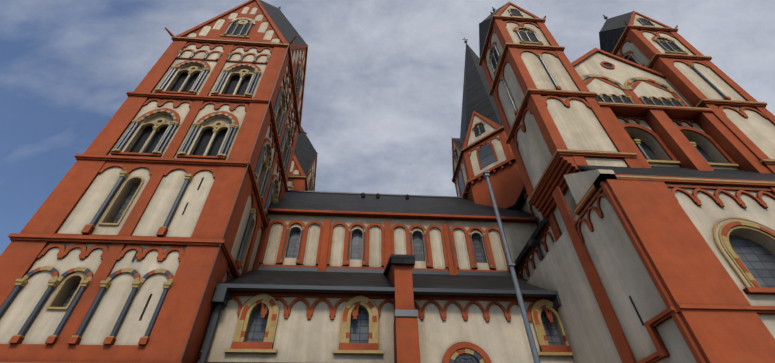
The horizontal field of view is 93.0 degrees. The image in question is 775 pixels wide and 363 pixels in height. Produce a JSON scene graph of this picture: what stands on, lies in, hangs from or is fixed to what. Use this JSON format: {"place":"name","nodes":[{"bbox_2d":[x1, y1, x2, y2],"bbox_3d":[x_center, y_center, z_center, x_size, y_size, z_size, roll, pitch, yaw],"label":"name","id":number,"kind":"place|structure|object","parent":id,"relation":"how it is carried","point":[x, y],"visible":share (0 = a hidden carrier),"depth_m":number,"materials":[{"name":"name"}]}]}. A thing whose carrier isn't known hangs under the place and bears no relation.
{"place":"outdoors","nodes":[
{"label":"outdoors","id":0,"kind":"place"},
{"bbox_2d":[287,127,317,190],"bbox_3d":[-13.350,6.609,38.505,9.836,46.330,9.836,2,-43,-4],"label":"tower","id":1,"kind":"structure","parent":0,"point":[302,175],"depth_m":42.78,"materials":[{"name":"white paint"}]},
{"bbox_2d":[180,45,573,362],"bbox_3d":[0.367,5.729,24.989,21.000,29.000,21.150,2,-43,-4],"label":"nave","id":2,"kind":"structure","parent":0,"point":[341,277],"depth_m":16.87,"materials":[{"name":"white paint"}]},
{"bbox_2d":[0,0,774,254],"label":"sky","id":3,"kind":"structure","parent":0,"point":[382,108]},
{"bbox_2d":[478,2,774,362],"bbox_3d":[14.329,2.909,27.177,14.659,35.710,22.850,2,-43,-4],"label":"transept","id":4,"kind":"structure","parent":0,"point":[642,148],"depth_m":16.89,"materials":[{"name":"white paint"}]},
{"bbox_2d":[452,37,523,208],"bbox_3d":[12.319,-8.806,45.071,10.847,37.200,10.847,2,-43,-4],"label":"crossing tower","id":5,"kind":"structure","parent":4,"relation":"on","point":[480,146],"depth_m":35.17,"materials":[{"name":"white paint"}]},
{"label":"ground","id":6,"kind":"structure","parent":0,"visible":0},
{"bbox_2d":[0,0,307,362],"bbox_3d":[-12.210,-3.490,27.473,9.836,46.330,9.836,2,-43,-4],"label":"tower","id":7,"kind":"structure","parent":6,"relation":"on","point":[109,254],"depth_m":17.86,"materials":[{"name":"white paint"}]},
{"bbox_2d":[482,171,539,362],"bbox_3d":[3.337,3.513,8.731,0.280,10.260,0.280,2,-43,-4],"label":"flag pole","id":8,"kind":"object","parent":6,"relation":"on","point":[511,265],"visible":1,"depth_m":9.61,"materials":[{"name":"grey metal"}]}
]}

